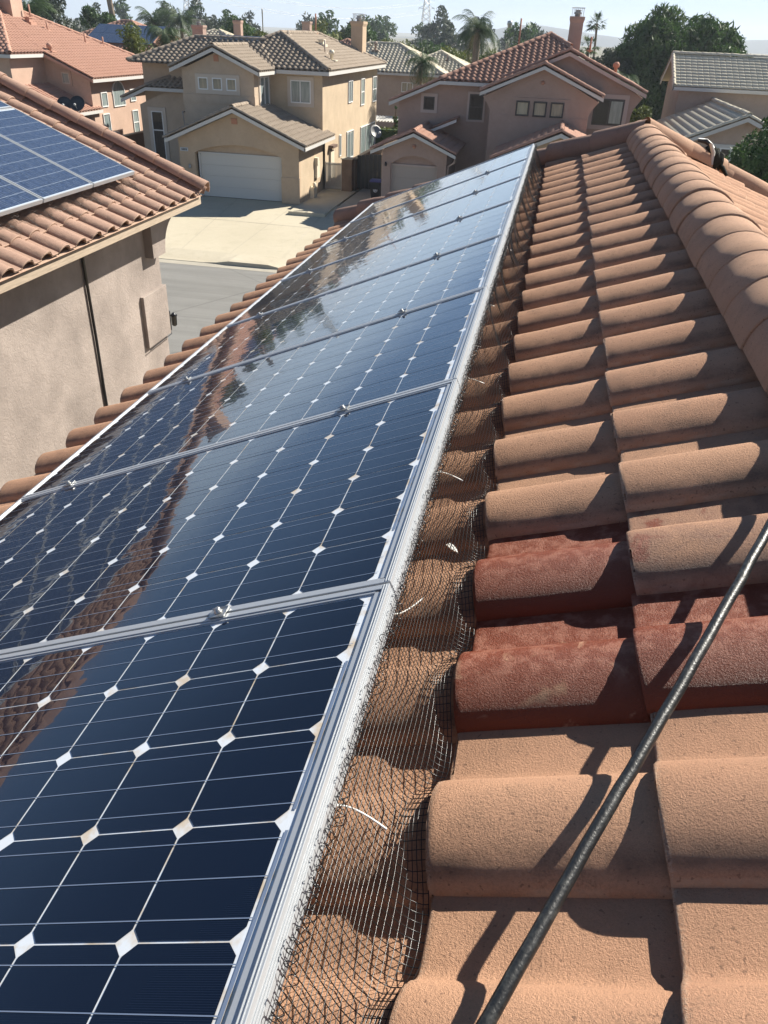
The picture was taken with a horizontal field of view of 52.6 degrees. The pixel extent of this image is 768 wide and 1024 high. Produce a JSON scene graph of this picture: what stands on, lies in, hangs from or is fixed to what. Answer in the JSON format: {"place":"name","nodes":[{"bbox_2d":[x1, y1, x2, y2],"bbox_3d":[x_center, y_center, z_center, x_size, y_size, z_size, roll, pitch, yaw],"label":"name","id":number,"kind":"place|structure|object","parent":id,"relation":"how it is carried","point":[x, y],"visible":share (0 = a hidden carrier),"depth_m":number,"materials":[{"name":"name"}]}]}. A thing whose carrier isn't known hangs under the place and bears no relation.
{"place":"outdoors","nodes":[
{"label":"outdoors","id":0,"kind":"place"},
{"bbox_2d":[159,262,275,353],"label":"road","id":1,"kind":"structure","parent":0,"point":[199,298],"depth_m":29.94,"materials":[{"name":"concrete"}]},
{"bbox_2d":[159,259,276,272],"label":"gutter","id":2,"kind":"object","parent":1,"relation":"on","point":[218,265],"depth_m":33.21,"materials":[{"name":"concrete"}]},
{"bbox_2d":[159,247,291,268],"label":"pavement","id":3,"kind":"structure","parent":0,"point":[235,259],"depth_m":33.86,"materials":[{"name":"concrete"}]},
{"bbox_2d":[165,196,337,257],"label":"driveway","id":4,"kind":"structure","parent":0,"point":[226,235],"depth_m":37.73,"materials":[{"name":"concrete"}]},
{"bbox_2d":[282,217,321,256],"bbox_3d":[-3.826,-13.168,36.944,0.160,0.437,6.903,7,32,7],"label":"expansion joint","id":5,"kind":"object","parent":4,"relation":"on","point":[300,238],"visible":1,"depth_m":36.52,"materials":[{"name":"concrete"}]},
{"bbox_2d":[200,183,360,206],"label":"plot","id":6,"kind":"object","parent":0,"point":[359,189],"depth_m":43.03,"materials":[{"name":"concrete"}]},
{"bbox_2d":[22,0,58,20],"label":"leafy tree","id":7,"kind":"object","parent":6,"relation":"on","point":[34,8],"visible":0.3,"depth_m":66.28,"materials":[{"name":"green plant"}]},
{"bbox_2d":[31,0,76,29],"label":"gum tree","id":8,"kind":"object","parent":6,"relation":"on","point":[59,8],"visible":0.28,"depth_m":79.65,"materials":[{"name":"green plant"}]},
{"bbox_2d":[0,0,145,134],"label":"salmon house","id":9,"kind":"structure","parent":6,"relation":"on","point":[49,59],"depth_m":46.80,"materials":[{"name":"tile"}]},
{"bbox_2d":[57,96,70,108],"bbox_3d":[-17.779,-22.552,43.225,0.636,1.013,0.638,22,37,29],"label":"satellite dish","id":10,"kind":"object","parent":9,"relation":"attached to","point":[64,101],"visible":0.68,"depth_m":43.19,"materials":[{"name":"black plastic"}]},
{"bbox_2d":[59,70,72,85],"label":"window","id":11,"kind":"structure","parent":9,"relation":"in","point":[65,75],"depth_m":45.77,"materials":[{"name":"beige"}]},
{"bbox_2d":[70,96,84,111],"bbox_3d":[-17.006,-22.505,43.071,0.672,1.030,0.654,-23,40,-35],"label":"satellite dish","id":12,"kind":"object","parent":9,"relation":"attached to","point":[77,103],"visible":0.95,"depth_m":43.03,"materials":[{"name":"black metal"}]},
{"bbox_2d":[100,92,108,106],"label":"window","id":13,"kind":"structure","parent":9,"relation":"in","point":[104,97],"depth_m":47.32,"materials":[{"name":"white"}]},
{"bbox_2d":[103,113,111,130],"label":"window","id":14,"kind":"structure","parent":9,"relation":"in","point":[106,117],"depth_m":47.97,"materials":[{"name":"white"}]},
{"bbox_2d":[112,81,125,106],"bbox_3d":[-16.667,-26.295,48.741,0.062,1.445,1.610,8,32,9],"label":"window","id":15,"kind":"structure","parent":9,"relation":"in","point":[118,89],"depth_m":48.70,"materials":[{"name":"white glass"}]},
{"bbox_2d":[132,109,140,131],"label":"window","id":16,"kind":"structure","parent":9,"relation":"in","point":[135,115],"depth_m":51.23,"materials":[{"name":"white"}]},
{"bbox_2d":[79,4,116,28],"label":"leafy tree","id":17,"kind":"object","parent":6,"relation":"on","point":[90,14],"visible":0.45,"depth_m":90.27,"materials":[{"name":"green plant"}]},
{"bbox_2d":[80,19,180,50],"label":"salmon house","id":18,"kind":"structure","parent":6,"relation":"on","point":[118,45],"depth_m":66.40,"materials":[{"name":"tile"}]},
{"bbox_2d":[88,24,165,43],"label":"solar array","id":19,"kind":"object","parent":18,"relation":"on","point":[107,32],"visible":0.52,"depth_m":65.58,"materials":[{"name":"blue glass"}]},
{"bbox_2d":[122,130,144,147],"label":"block wall","id":20,"kind":"structure","parent":6,"relation":"on","point":[137,137],"depth_m":48.52,"materials":[{"name":"concrete"}]},
{"bbox_2d":[115,21,153,53],"bbox_3d":[-19.995,-35.228,63.148,2.144,8.033,3.196,8,32,9],"label":"leafy tree","id":21,"kind":"object","parent":6,"relation":"on","point":[134,43],"visible":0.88,"depth_m":61.19,"materials":[{"name":"green plant"}]},
{"bbox_2d":[135,6,175,30],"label":"leafy tree","id":22,"kind":"object","parent":6,"relation":"on","point":[153,21],"visible":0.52,"depth_m":87.08,"materials":[{"name":"green plant"}]},
{"bbox_2d":[144,25,190,47],"bbox_3d":[-17.035,-34.276,62.003,3.317,7.816,3.245,17,35,22],"label":"feather palm","id":23,"kind":"object","parent":6,"relation":"on","point":[165,37],"visible":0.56,"depth_m":59.95,"materials":[{"name":"green plant"}]},
{"bbox_2d":[156,1,205,37],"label":"feather palm","id":24,"kind":"object","parent":6,"relation":"on","point":[181,20],"visible":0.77,"depth_m":87.06,"materials":[{"name":"green plant"}]},
{"bbox_2d":[186,0,218,30],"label":"distant tree","id":25,"kind":"object","parent":6,"relation":"on","point":[211,23],"visible":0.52,"depth_m":157.78,"materials":[{"name":"green plant"}]},
{"bbox_2d":[191,19,242,38],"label":"olive roof house","id":26,"kind":"structure","parent":6,"relation":"on","point":[199,28],"depth_m":72.39,"materials":[{"name":"grey tile"}]},
{"bbox_2d":[217,9,230,28],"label":"distant tree","id":27,"kind":"object","parent":6,"relation":"on","point":[222,22],"visible":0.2,"depth_m":157.21,"materials":[{"name":"green plant"}]},
{"bbox_2d":[216,14,254,35],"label":"leafy tree","id":28,"kind":"object","parent":6,"relation":"on","point":[248,29],"visible":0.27,"depth_m":89.21,"materials":[{"name":"green plant"}]},
{"bbox_2d":[241,10,260,29],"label":"distant tree","id":29,"kind":"object","parent":6,"relation":"on","point":[250,21],"visible":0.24,"depth_m":193.97,"materials":[{"name":"green plant"}]},
{"bbox_2d":[120,13,386,204],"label":"beige house","id":30,"kind":"structure","parent":6,"relation":"on","point":[282,116],"depth_m":42.54,"materials":[{"name":"beige paint"}]},
{"bbox_2d":[147,107,170,161],"bbox_3d":[-13.321,-22.284,46.008,1.120,3.050,0.067,8,32,9],"label":"window","id":31,"kind":"structure","parent":30,"relation":"in","point":[157,118],"depth_m":45.84,"materials":[{"name":"white"}]},
{"bbox_2d":[198,77,207,89],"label":"window","id":32,"kind":"structure","parent":30,"relation":"in","point":[202,81],"depth_m":41.24,"materials":[{"name":"white"}]},
{"bbox_2d":[212,78,221,90],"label":"window","id":33,"kind":"structure","parent":30,"relation":"in","point":[216,82],"depth_m":41.12,"materials":[{"name":"white"}]},
{"bbox_2d":[226,78,236,90],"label":"window","id":34,"kind":"structure","parent":30,"relation":"in","point":[230,83],"depth_m":41.01,"materials":[{"name":"white"}]},
{"bbox_2d":[198,151,281,201],"bbox_3d":[-7.585,-17.994,41.657,4.820,2.220,0.120,8,32,9],"label":"garage door","id":35,"kind":"structure","parent":30,"relation":"in","point":[244,176],"depth_m":41.64,"materials":[{"name":"grey paint"}]},
{"bbox_2d":[258,75,270,106],"bbox_3d":[-6.507,-22.931,42.329,0.067,1.740,1.770,8,32,9],"label":"window","id":36,"kind":"structure","parent":30,"relation":"in","point":[263,81],"depth_m":42.26,"materials":[{"name":"white glass"}]},
{"bbox_2d":[287,76,313,107],"bbox_3d":[-4.613,-23.268,42.984,1.520,1.480,0.067,8,32,9],"label":"window","id":37,"kind":"structure","parent":30,"relation":"in","point":[300,90],"depth_m":42.97,"materials":[{"name":"white glass"}]},
{"bbox_2d":[346,129,353,156],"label":"window","id":38,"kind":"structure","parent":30,"relation":"in","point":[349,134],"depth_m":49.97,"materials":[{"name":"white"}]},
{"bbox_2d":[348,80,352,102],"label":"window","id":39,"kind":"structure","parent":30,"relation":"in","point":[350,83],"depth_m":48.36,"materials":[{"name":"white"}]},
{"bbox_2d":[360,78,364,105],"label":"window","id":40,"kind":"structure","parent":30,"relation":"in","point":[362,94],"depth_m":51.39,"materials":[{"name":"white"}]},
{"bbox_2d":[360,121,375,153],"bbox_3d":[-1.139,-26.128,54.611,0.062,2.110,4.700,8,32,9],"label":"window","id":41,"kind":"structure","parent":30,"relation":"in","point":[366,139],"depth_m":54.03,"materials":[{"name":"white glass"}]},
{"bbox_2d":[372,76,376,101],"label":"window","id":42,"kind":"structure","parent":30,"relation":"in","point":[374,79],"depth_m":54.48,"materials":[{"name":"white"}]},
{"bbox_2d":[295,11,317,29],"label":"distant tree","id":43,"kind":"object","parent":6,"relation":"on","point":[298,26],"visible":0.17,"depth_m":201.14,"materials":[{"name":"grey plant"}]},
{"bbox_2d":[301,21,350,45],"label":"red roof house","id":44,"kind":"structure","parent":6,"relation":"on","point":[306,25],"depth_m":79.46,"materials":[{"name":"pink tile"}]},
{"bbox_2d":[319,10,339,34],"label":"distant tree","id":45,"kind":"object","parent":6,"relation":"on","point":[330,26],"visible":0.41,"depth_m":166.13,"materials":[{"name":"green plant"}]},
{"bbox_2d":[312,18,347,40],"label":"leafy tree","id":46,"kind":"object","parent":6,"relation":"on","point":[335,35],"visible":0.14,"depth_m":96.88,"materials":[{"name":"green plant"}]},
{"bbox_2d":[342,23,378,41],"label":"leafy tree","id":47,"kind":"object","parent":6,"relation":"on","point":[371,34],"visible":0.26,"depth_m":97.75,"materials":[{"name":"green plant"}]},
{"bbox_2d":[341,134,395,191],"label":"block wall","id":48,"kind":"structure","parent":6,"relation":"on","point":[349,174],"depth_m":45.07,"materials":[{"name":"concrete"}]},
{"bbox_2d":[325,161,341,190],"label":"side gate","id":49,"kind":"structure","parent":48,"relation":"attached to","point":[339,176],"depth_m":45.09,"materials":[{"name":"brown paint"}]},
{"bbox_2d":[357,154,381,188],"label":"side gate","id":50,"kind":"structure","parent":48,"relation":"attached to","point":[367,169],"depth_m":45.48,"materials":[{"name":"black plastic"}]},
{"bbox_2d":[361,14,389,41],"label":"distant tree","id":51,"kind":"object","parent":6,"relation":"on","point":[377,26],"visible":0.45,"depth_m":196.83,"materials":[{"name":"green plant"}]},
{"bbox_2d":[375,126,397,143],"bbox_3d":[0.148,-27.226,57.251,3.552,2.256,1.166,8,32,9],"label":"hedge","id":52,"kind":"object","parent":6,"relation":"on","point":[387,132],"visible":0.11,"depth_m":56.59,"materials":[{"name":"green plant"}]},
{"bbox_2d":[376,115,397,122],"bbox_3d":[0.566,-29.567,60.857,3.700,2.300,4.000,8,32,9],"label":"pergola","id":53,"kind":"object","parent":6,"relation":"on","point":[383,118],"visible":0.3,"depth_m":60.06,"materials":[{"name":"grey"}]},
{"bbox_2d":[366,39,448,128],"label":"grey house","id":54,"kind":"structure","parent":6,"relation":"on","point":[394,76],"depth_m":67.91,"materials":[{"name":"tile"}]},
{"bbox_2d":[404,50,438,85],"bbox_3d":[2.578,-29.664,56.694,2.570,6.994,2.845,8,32,9],"label":"feather palm","id":55,"kind":"object","parent":6,"relation":"on","point":[423,65],"visible":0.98,"depth_m":55.13,"materials":[{"name":"green plant"}]},
{"bbox_2d":[415,39,446,54],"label":"garden tree","id":56,"kind":"object","parent":6,"relation":"on","point":[428,49],"visible":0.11,"depth_m":84.10,"materials":[{"name":"green plant"}]},
{"bbox_2d":[418,5,450,39],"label":"distant tree","id":57,"kind":"object","parent":6,"relation":"on","point":[432,29],"visible":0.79,"depth_m":175.66,"materials":[{"name":"grey plant"}]},
{"bbox_2d":[425,21,461,50],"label":"distant tree","id":58,"kind":"object","parent":6,"relation":"on","point":[452,40],"visible":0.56,"depth_m":141.41,"materials":[{"name":"green plant"}]},
{"bbox_2d":[428,50,470,71],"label":"grey house","id":59,"kind":"structure","parent":6,"relation":"on","point":[448,62],"depth_m":69.84,"materials":[{"name":"tile"}]},
{"bbox_2d":[441,44,471,62],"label":"garden tree","id":60,"kind":"object","parent":6,"relation":"on","point":[453,51],"visible":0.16,"depth_m":76.54,"materials":[{"name":"green plant"}]},
{"bbox_2d":[453,9,499,62],"bbox_3d":[7.406,-35.645,64.011,3.873,9.802,4.348,-6,33,-13],"label":"feather palm","id":61,"kind":"object","parent":6,"relation":"on","point":[474,29],"visible":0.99,"depth_m":61.95,"materials":[{"name":"green plant"}]},
{"bbox_2d":[370,7,647,196],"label":"pink house","id":62,"kind":"structure","parent":6,"relation":"on","point":[543,90],"depth_m":39.56,"materials":[{"name":"paint"}]},
{"bbox_2d":[370,125,381,144],"bbox_3d":[-0.416,-19.564,40.316,0.586,0.961,0.594,8,32,9],"label":"satellite dish","id":63,"kind":"object","parent":62,"relation":"attached to","point":[375,131],"visible":1,"depth_m":40.30,"materials":[{"name":"grey"}]},
{"bbox_2d":[390,163,436,191],"bbox_3d":[1.532,-16.677,40.105,2.500,2.320,0.120,8,32,9],"label":"garage door","id":64,"kind":"structure","parent":62,"relation":"in","point":[403,176],"depth_m":39.77,"materials":[{"name":"beige paint"}]},
{"bbox_2d":[420,93,437,112],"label":"window","id":65,"kind":"structure","parent":62,"relation":"in","point":[428,100],"depth_m":41.25,"materials":[{"name":"white glass"}]},
{"bbox_2d":[466,91,485,121],"bbox_3d":[4.853,-21.347,40.918,0.940,1.400,0.067,8,32,9],"label":"window","id":66,"kind":"structure","parent":62,"relation":"in","point":[476,102],"depth_m":40.92,"materials":[{"name":"black glass"}]},
{"bbox_2d":[515,100,529,115],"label":"window","id":67,"kind":"structure","parent":62,"relation":"in","point":[522,107],"depth_m":38.73,"materials":[{"name":"black"}]},
{"bbox_2d":[532,101,546,116],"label":"window","id":68,"kind":"structure","parent":62,"relation":"in","point":[539,108],"depth_m":38.61,"materials":[{"name":"black"}]},
{"bbox_2d":[549,102,564,117],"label":"window","id":69,"kind":"structure","parent":62,"relation":"in","point":[556,109],"depth_m":38.48,"materials":[{"name":"black"}]},
{"bbox_2d":[587,94,629,129],"bbox_3d":[11.546,-20.610,40.019,1.920,1.620,0.067,8,32,9],"label":"window","id":70,"kind":"structure","parent":62,"relation":"in","point":[598,118],"depth_m":40.04,"materials":[{"name":"black glass"}]},
{"bbox_2d":[503,22,537,48],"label":"distant tree","id":71,"kind":"object","parent":6,"relation":"on","point":[526,33],"visible":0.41,"depth_m":133.09,"materials":[{"name":"green plant"}]},
{"bbox_2d":[579,34,600,61],"bbox_3d":[16.700,-35.382,65.512,2.757,8.451,2.420,8,32,9],"label":"fan palm","id":72,"kind":"object","parent":6,"relation":"on","point":[586,39],"visible":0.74,"depth_m":63.68,"materials":[{"name":"green plant"}]},
{"bbox_2d":[585,11,606,56],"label":"fan palm","id":73,"kind":"object","parent":6,"relation":"on","point":[594,27],"visible":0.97,"depth_m":79.24,"materials":[{"name":"green plant"}]},
{"bbox_2d":[589,47,630,75],"bbox_3d":[17.714,-33.175,62.737,3.809,7.721,2.861,8,32,9],"label":"olive tree","id":74,"kind":"object","parent":6,"relation":"on","point":[609,59],"visible":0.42,"depth_m":60.99,"materials":[{"name":"green plant"}]},
{"bbox_2d":[629,104,651,122],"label":"citrus tree","id":75,"kind":"object","parent":6,"relation":"on","point":[637,114],"visible":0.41,"depth_m":52.20,"materials":[{"name":"green plant"}]},
{"bbox_2d":[611,1,708,120],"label":"pine tree","id":76,"kind":"object","parent":6,"relation":"on","point":[657,38],"visible":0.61,"depth_m":60.78,"materials":[{"name":"green plant"}]},
{"bbox_2d":[655,11,714,116],"bbox_3d":[25.280,-36.762,66.403,8.162,10.510,7.534,26,39,32],"label":"pine tree","id":77,"kind":"object","parent":6,"relation":"on","point":[691,24],"visible":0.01,"depth_m":63.74,"materials":[{"name":"green plant"}]},
{"bbox_2d":[660,15,750,114],"bbox_3d":[26.257,-34.729,63.481,7.278,10.193,7.632,-17,37,-28],"label":"pine tree","id":78,"kind":"object","parent":6,"relation":"on","point":[715,36],"visible":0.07,"depth_m":60.65,"materials":[{"name":"green plant"}]},
{"bbox_2d":[657,51,767,164],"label":"grey roof house","id":79,"kind":"structure","parent":6,"relation":"on","point":[721,102],"depth_m":42.90,"materials":[{"name":"tile"}]},
{"bbox_2d":[713,144,735,161],"bbox_3d":[15.433,-16.431,35.729,1.230,0.900,0.067,8,32,9],"label":"window","id":80,"kind":"structure","parent":79,"relation":"in","point":[724,148],"depth_m":35.54,"materials":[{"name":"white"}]},
{"bbox_2d":[288,189,356,216],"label":"path","id":81,"kind":"structure","parent":0,"point":[324,203],"depth_m":41.82,"materials":[{"name":"concrete"}]},
{"bbox_2d":[337,189,370,207],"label":"side yard","id":82,"kind":"structure","parent":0,"point":[360,195],"depth_m":43.70,"materials":[{"name":"concrete"}]},
{"bbox_2d":[369,178,380,197],"bbox_3d":[-0.414,-18.083,43.462,0.660,1.027,0.840,8,32,9],"label":"wheeled bin","id":83,"kind":"object","parent":82,"relation":"on","point":[375,187],"visible":0.88,"depth_m":43.10,"materials":[{"name":"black plastic"}]},
{"bbox_2d":[22,0,767,39],"label":"sky","id":84,"kind":"structure","parent":0,"point":[752,15],"materials":[{"name":"white"}]},
{"bbox_2d":[53,18,767,272],"bbox_3d":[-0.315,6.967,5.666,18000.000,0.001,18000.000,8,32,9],"label":"ground","id":85,"kind":"structure","parent":0,"point":[269,30],"depth_m":1158.76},
{"bbox_2d":[113,0,132,21],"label":"distant tree","id":86,"kind":"object","parent":85,"relation":"on","point":[121,11],"visible":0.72,"depth_m":233.63,"materials":[{"name":"green plant"}]},
{"bbox_2d":[378,15,397,40],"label":"distant tree","id":87,"kind":"object","parent":85,"relation":"on","point":[388,25],"visible":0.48,"depth_m":227.56,"materials":[{"name":"green plant"}]},
{"bbox_2d":[411,22,431,50],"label":"distant tree","id":88,"kind":"object","parent":85,"relation":"on","point":[418,28],"visible":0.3,"depth_m":230.03,"materials":[{"name":"green plant"}]},
{"bbox_2d":[419,0,434,36],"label":"lattice tower","id":89,"kind":"structure","parent":85,"relation":"on","point":[423,11],"depth_m":502.25,"materials":[{"name":"silver metal"}]},
{"bbox_2d":[396,25,767,53],"bbox_3d":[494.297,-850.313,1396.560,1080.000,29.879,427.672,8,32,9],"label":"hills","id":90,"kind":"structure","parent":0,"point":[757,46],"depth_m":1331.05,"materials":[{"name":"grey"}]},
{"bbox_2d":[724,117,767,182],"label":"leafy tree","id":91,"kind":"object","parent":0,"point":[752,159],"visible":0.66,"depth_m":27.04,"materials":[{"name":"green plant"}]},
{"bbox_3d":[-0.745,-0.960,4.281,0.054,0.057,8.200,8,32,9],"label":"rail","id":92,"kind":"object","parent":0,"visible":0},
{"bbox_2d":[0,583,397,1023],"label":"solar module","id":93,"kind":"object","parent":92,"relation":"on","point":[168,793],"visible":1,"depth_m":1.09,"materials":[{"name":"blue glass"}]},
{"bbox_2d":[0,379,460,654],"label":"solar module","id":94,"kind":"object","parent":92,"relation":"on","point":[331,503],"visible":0.93,"depth_m":1.91,"materials":[{"name":"blue glass"}]},
{"bbox_2d":[21,286,489,497],"bbox_3d":[-0.444,-0.452,2.915,1.647,0.060,1.006,-12,27,20],"label":"solar module","id":95,"kind":"object","parent":92,"relation":"on","point":[431,344],"visible":0.91,"depth_m":2.83,"materials":[{"name":"blue glass"}]},
{"bbox_2d":[148,233,505,391],"bbox_3d":[-0.247,-0.959,3.748,1.647,0.060,1.006,-12,27,20],"label":"solar module","id":96,"kind":"object","parent":92,"relation":"on","point":[459,271],"visible":0.89,"depth_m":3.69,"materials":[{"name":"blue glass"}]},
{"bbox_2d":[226,199,516,325],"bbox_3d":[-0.049,-1.467,4.580,1.647,0.060,1.006,-12,27,20],"label":"solar module","id":97,"kind":"object","parent":92,"relation":"on","point":[493,221],"visible":0.84,"depth_m":4.54,"materials":[{"name":"blue glass"}]},
{"bbox_2d":[280,175,524,280],"bbox_3d":[0.148,-1.974,5.412,1.647,0.060,1.006,-12,27,20],"label":"solar module","id":98,"kind":"object","parent":92,"relation":"on","point":[472,203],"visible":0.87,"depth_m":5.39,"materials":[{"name":"blue glass"}]},
{"bbox_2d":[319,157,529,247],"bbox_3d":[0.346,-2.481,6.245,1.647,0.060,1.006,-12,27,20],"label":"solar module","id":99,"kind":"object","parent":92,"relation":"on","point":[453,192],"visible":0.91,"depth_m":6.23,"materials":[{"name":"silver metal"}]},
{"bbox_2d":[349,143,534,222],"bbox_3d":[0.543,-2.989,7.077,1.647,0.060,1.006,-12,27,20],"label":"solar module","id":100,"kind":"object","parent":92,"relation":"on","point":[457,177],"visible":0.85,"depth_m":7.08,"materials":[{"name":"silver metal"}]},
{"label":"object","id":101,"kind":"structure","parent":0,"visible":0},
{"bbox_2d":[0,71,209,489],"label":"stucco house","id":102,"kind":"structure","parent":101,"relation":"on","point":[86,317],"depth_m":9.14,"materials":[{"name":"beige paint"}]},
{"bbox_2d":[0,177,42,216],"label":"solar module","id":103,"kind":"object","parent":102,"relation":"on","point":[14,198],"visible":1,"depth_m":7.81,"materials":[{"name":"blue glass"}]},
{"bbox_2d":[0,135,92,202],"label":"solar module","id":104,"kind":"object","parent":102,"relation":"on","point":[45,180],"visible":1,"depth_m":8.47,"materials":[{"name":"blue glass"}]},
{"bbox_2d":[0,108,134,186],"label":"solar module","id":105,"kind":"object","parent":102,"relation":"on","point":[58,148],"visible":1,"depth_m":9.26,"materials":[{"name":"blue glass"}]},
{"bbox_2d":[0,175,143,241],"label":"wire netting","id":106,"kind":"object","parent":102,"relation":"on","point":[120,190],"visible":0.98,"depth_m":8.45,"materials":[{"name":"black metal"}]},
{"bbox_2d":[0,117,767,1023],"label":"tiled roof house","id":107,"kind":"structure","parent":101,"relation":"on","point":[624,511],"depth_m":1.44,"materials":[{"name":"tile"}]},
{"bbox_2d":[267,144,544,1023],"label":"wire netting","id":108,"kind":"object","parent":107,"relation":"on","point":[513,259],"visible":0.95,"depth_m":1.34,"materials":[{"name":"black metal"}]},
{"bbox_2d":[475,519,767,1023],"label":"cable","id":109,"kind":"object","parent":107,"relation":"on","point":[497,1003],"visible":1,"depth_m":1.01,"materials":[{"name":"black rubber"}]},
{"bbox_2d":[697,138,727,176],"bbox_3d":[2.954,-3.183,6.960,0.332,0.286,0.123,20,36,26],"label":"crumpled glove","id":110,"kind":"object","parent":107,"relation":"on","point":[717,158],"visible":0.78,"depth_m":6.93,"materials":[{"name":"fabric"}]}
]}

